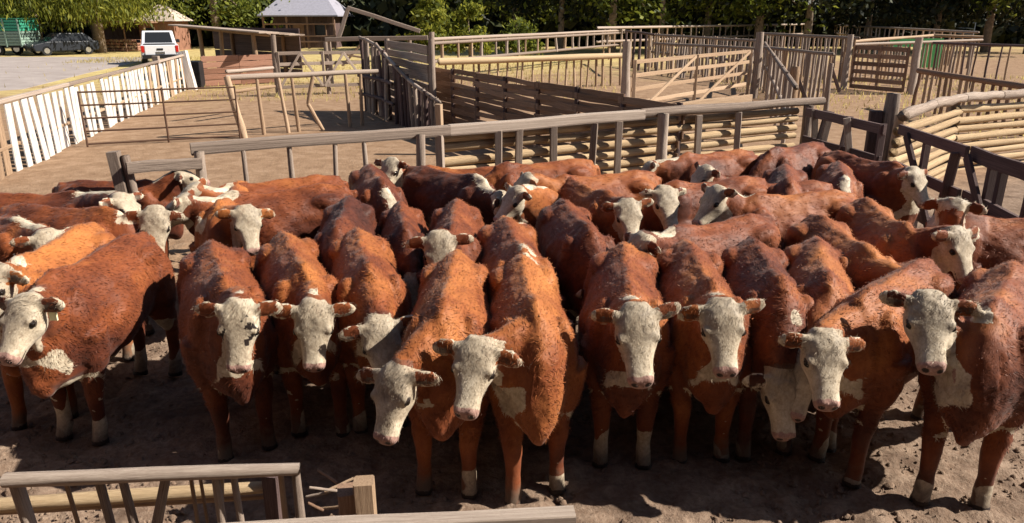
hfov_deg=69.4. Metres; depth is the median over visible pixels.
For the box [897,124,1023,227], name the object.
dark gate
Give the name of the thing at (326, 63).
braced gate
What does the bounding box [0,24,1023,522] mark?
ground
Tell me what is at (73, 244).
cow
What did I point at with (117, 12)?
willow tree
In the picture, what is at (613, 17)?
tree
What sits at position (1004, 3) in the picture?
tree
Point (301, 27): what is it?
door
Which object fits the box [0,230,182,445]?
cow
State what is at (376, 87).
chute side
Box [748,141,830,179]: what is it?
cow
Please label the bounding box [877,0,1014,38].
tree
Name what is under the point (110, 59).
dry grass
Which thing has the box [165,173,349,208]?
cow
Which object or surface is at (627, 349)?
cow
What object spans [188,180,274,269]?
cow
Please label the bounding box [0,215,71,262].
cow
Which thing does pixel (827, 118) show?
corner gate
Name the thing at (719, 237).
cow
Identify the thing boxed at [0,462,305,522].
fence
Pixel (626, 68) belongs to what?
braced gate
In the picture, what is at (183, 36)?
hut
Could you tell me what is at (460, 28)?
young tree
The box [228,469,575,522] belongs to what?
rail
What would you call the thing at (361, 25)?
woodland
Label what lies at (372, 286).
cow
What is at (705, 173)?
cow
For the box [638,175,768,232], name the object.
cow
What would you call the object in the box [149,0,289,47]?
tree
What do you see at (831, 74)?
yard post
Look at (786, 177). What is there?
cow
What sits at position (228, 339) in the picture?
cow
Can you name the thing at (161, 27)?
door
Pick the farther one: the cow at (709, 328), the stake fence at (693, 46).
the stake fence at (693, 46)
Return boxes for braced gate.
[270,35,362,95]
[620,32,763,100]
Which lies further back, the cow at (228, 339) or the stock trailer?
the stock trailer
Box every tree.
[0,0,106,38]
[6,0,203,52]
[52,0,200,32]
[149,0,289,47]
[336,0,417,21]
[396,0,459,55]
[445,0,498,56]
[447,0,583,29]
[482,0,634,51]
[547,0,699,52]
[597,0,716,50]
[635,0,774,50]
[688,0,853,38]
[727,0,892,49]
[797,0,953,42]
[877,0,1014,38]
[913,0,1023,51]
[969,0,1023,53]
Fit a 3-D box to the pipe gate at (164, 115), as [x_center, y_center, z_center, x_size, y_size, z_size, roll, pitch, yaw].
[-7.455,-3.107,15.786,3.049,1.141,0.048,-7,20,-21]
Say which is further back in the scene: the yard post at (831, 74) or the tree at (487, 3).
the tree at (487, 3)
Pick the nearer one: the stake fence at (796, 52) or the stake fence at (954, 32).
the stake fence at (796, 52)
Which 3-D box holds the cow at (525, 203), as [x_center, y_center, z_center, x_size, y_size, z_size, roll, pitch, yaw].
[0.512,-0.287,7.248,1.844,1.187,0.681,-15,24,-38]
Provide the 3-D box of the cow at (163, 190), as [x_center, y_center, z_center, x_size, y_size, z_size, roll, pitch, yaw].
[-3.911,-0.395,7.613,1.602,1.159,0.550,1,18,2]
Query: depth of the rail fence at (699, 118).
9.78 m
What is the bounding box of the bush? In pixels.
[489,12,544,54]
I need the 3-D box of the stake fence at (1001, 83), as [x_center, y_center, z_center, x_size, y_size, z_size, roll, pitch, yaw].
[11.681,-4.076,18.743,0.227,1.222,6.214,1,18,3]
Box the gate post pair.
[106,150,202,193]
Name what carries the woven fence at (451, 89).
on the ground at (626, 494)
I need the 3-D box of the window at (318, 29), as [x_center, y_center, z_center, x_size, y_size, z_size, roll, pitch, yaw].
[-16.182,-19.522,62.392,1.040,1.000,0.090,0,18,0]
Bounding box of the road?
[0,57,150,90]
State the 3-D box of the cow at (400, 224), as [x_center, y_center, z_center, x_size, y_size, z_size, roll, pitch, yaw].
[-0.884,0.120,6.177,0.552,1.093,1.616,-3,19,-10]
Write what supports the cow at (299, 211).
on the ground at (626, 494)
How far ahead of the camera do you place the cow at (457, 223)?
5.36 m
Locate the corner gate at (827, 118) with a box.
[802,108,886,160]
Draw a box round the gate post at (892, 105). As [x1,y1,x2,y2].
[864,93,902,160]
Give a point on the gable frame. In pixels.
(339, 37)
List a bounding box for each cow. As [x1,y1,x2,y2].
[0,188,144,212]
[0,202,185,335]
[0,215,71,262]
[0,221,134,430]
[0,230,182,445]
[52,170,209,270]
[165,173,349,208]
[167,183,358,246]
[175,239,284,462]
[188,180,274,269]
[252,230,356,437]
[314,195,380,273]
[327,226,412,433]
[348,164,408,224]
[354,248,490,499]
[374,157,494,228]
[378,200,428,307]
[400,165,525,227]
[402,198,484,286]
[431,253,588,504]
[476,215,576,326]
[484,158,600,191]
[493,182,559,227]
[513,170,662,227]
[535,198,615,333]
[556,175,653,244]
[577,240,680,469]
[621,212,783,257]
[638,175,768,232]
[640,148,757,183]
[656,238,765,463]
[690,160,832,191]
[692,183,858,241]
[720,236,813,460]
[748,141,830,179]
[762,164,808,194]
[776,256,957,488]
[783,212,902,291]
[783,235,855,452]
[811,150,929,225]
[815,160,865,197]
[833,196,979,283]
[877,259,1023,510]
[920,196,1023,291]
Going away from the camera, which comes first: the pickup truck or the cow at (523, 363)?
the cow at (523, 363)
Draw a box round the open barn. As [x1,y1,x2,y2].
[56,21,159,51]
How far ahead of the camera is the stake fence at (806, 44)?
32.42 m
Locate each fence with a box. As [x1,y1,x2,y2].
[0,50,197,179]
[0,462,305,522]
[190,96,825,182]
[223,66,378,137]
[428,32,621,92]
[428,64,752,170]
[435,29,624,62]
[596,23,815,59]
[625,30,654,71]
[647,33,754,81]
[653,41,753,85]
[759,46,834,97]
[760,42,798,142]
[762,32,859,82]
[832,24,979,68]
[853,34,983,81]
[886,89,1023,178]
[911,68,1023,135]
[932,41,1023,89]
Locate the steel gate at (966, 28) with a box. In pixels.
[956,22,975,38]
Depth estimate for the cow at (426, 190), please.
7.20 m
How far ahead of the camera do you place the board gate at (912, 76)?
26.30 m
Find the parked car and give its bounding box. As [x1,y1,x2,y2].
[23,33,98,55]
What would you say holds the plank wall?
on the ground at (626, 494)
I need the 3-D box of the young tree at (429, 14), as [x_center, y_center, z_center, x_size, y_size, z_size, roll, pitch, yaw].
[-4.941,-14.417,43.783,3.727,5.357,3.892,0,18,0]
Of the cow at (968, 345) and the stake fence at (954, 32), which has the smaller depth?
the cow at (968, 345)
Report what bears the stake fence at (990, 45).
on the ground at (626, 494)
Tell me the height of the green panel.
1.290 m
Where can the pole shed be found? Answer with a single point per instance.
(252, 43)
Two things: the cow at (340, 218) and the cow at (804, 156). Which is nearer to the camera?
the cow at (340, 218)
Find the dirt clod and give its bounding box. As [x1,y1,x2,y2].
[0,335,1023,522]
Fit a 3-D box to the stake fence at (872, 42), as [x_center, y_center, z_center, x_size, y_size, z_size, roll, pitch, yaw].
[17.757,-8.756,31.793,8.530,1.870,2.418,-14,23,-36]
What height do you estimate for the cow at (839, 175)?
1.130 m
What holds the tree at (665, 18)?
on the ground at (626, 494)
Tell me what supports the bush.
on the ground at (626, 494)
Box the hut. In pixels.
[134,5,192,49]
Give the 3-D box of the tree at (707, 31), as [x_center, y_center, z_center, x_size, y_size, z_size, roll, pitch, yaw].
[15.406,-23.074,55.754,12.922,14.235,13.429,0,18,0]
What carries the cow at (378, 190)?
on the ground at (626, 494)
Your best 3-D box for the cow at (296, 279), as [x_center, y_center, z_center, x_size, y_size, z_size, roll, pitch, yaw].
[-1.397,0.474,4.979,0.586,1.178,1.698,-8,20,-23]
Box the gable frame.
[325,6,427,83]
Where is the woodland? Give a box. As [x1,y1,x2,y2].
[3,0,1023,46]
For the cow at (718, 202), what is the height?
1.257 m
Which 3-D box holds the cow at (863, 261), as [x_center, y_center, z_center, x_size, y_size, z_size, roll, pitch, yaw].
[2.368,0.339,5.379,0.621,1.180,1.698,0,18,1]
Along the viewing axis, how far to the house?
61.77 m
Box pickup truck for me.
[136,30,179,64]
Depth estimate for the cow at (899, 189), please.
7.61 m
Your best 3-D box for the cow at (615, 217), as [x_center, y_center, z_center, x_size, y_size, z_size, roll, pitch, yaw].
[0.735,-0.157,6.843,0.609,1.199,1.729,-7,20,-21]
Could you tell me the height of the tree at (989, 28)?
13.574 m
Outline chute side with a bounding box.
[357,36,441,138]
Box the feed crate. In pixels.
[185,60,205,87]
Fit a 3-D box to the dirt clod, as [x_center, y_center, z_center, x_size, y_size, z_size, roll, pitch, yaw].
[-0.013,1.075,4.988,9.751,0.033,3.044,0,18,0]
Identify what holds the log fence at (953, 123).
on the ground at (626, 494)
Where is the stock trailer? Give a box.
[0,18,40,55]
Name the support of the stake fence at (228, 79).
on the ground at (626, 494)
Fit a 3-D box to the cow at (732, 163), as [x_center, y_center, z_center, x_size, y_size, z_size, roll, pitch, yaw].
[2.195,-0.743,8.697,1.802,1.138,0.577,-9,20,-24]
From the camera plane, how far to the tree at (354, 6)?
66.21 m
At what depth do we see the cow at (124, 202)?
6.36 m
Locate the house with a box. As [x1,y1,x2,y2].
[257,0,352,48]
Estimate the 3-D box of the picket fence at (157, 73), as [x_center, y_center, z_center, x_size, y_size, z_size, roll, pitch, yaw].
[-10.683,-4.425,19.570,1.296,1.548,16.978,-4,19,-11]
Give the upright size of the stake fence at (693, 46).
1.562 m
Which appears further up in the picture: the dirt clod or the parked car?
the parked car
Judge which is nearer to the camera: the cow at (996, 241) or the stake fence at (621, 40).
the cow at (996, 241)
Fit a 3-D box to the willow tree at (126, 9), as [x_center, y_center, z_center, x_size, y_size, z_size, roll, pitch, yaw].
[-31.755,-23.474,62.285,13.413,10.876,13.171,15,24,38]
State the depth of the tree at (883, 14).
56.41 m
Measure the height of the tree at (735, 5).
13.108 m
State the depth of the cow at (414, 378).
3.92 m
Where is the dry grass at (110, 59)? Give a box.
[4,55,1023,141]
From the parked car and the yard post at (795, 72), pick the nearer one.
the yard post at (795, 72)
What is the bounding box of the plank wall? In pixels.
[200,54,274,86]
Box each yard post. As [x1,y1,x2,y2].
[788,66,806,124]
[823,63,840,110]
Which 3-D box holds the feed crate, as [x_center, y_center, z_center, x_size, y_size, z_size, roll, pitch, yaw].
[-12.150,-7.196,28.376,0.690,0.960,0.817,0,18,0]
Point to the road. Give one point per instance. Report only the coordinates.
(22, 75)
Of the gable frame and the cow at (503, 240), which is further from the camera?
the gable frame
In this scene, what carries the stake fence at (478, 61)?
on the ground at (626, 494)
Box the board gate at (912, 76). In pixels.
[841,34,922,94]
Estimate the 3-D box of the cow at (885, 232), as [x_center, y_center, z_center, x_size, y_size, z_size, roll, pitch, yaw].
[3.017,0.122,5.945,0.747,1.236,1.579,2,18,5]
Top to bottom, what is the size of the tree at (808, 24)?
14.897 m
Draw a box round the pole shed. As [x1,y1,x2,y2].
[168,24,304,79]
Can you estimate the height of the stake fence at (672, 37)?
1.814 m
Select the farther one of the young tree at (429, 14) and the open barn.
the open barn
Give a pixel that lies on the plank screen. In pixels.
(417, 71)
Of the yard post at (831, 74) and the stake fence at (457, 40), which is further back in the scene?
the stake fence at (457, 40)
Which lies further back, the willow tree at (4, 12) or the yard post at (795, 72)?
the willow tree at (4, 12)
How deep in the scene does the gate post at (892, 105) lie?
11.42 m
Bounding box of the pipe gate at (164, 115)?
[77,86,240,146]
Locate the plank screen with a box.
[384,39,436,115]
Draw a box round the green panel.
[890,39,943,67]
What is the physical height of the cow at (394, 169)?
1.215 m
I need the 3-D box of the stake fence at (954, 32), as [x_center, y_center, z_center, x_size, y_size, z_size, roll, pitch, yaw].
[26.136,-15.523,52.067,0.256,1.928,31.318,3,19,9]
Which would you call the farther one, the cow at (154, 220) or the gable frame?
the gable frame
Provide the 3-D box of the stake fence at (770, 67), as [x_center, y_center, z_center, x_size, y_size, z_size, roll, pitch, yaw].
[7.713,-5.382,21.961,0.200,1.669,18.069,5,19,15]
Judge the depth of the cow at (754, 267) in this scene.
4.24 m
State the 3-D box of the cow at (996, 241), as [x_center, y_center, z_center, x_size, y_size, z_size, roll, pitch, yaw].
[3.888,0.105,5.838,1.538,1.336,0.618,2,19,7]
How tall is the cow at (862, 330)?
1.178 m
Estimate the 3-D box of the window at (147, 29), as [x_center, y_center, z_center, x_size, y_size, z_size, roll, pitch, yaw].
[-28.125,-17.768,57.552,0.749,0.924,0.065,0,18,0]
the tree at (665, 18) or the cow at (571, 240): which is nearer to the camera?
the cow at (571, 240)
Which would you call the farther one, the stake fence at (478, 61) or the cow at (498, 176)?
the stake fence at (478, 61)
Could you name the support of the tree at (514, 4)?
on the ground at (626, 494)
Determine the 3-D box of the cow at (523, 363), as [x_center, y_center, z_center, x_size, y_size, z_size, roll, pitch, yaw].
[-0.034,0.653,4.429,0.873,1.187,1.619,-1,18,-4]
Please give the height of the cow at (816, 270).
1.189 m
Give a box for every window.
[145,27,154,30]
[314,25,326,34]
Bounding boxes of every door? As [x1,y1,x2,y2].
[157,24,165,30]
[293,25,305,47]
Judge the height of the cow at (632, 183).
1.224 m
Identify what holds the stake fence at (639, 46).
on the ground at (626, 494)

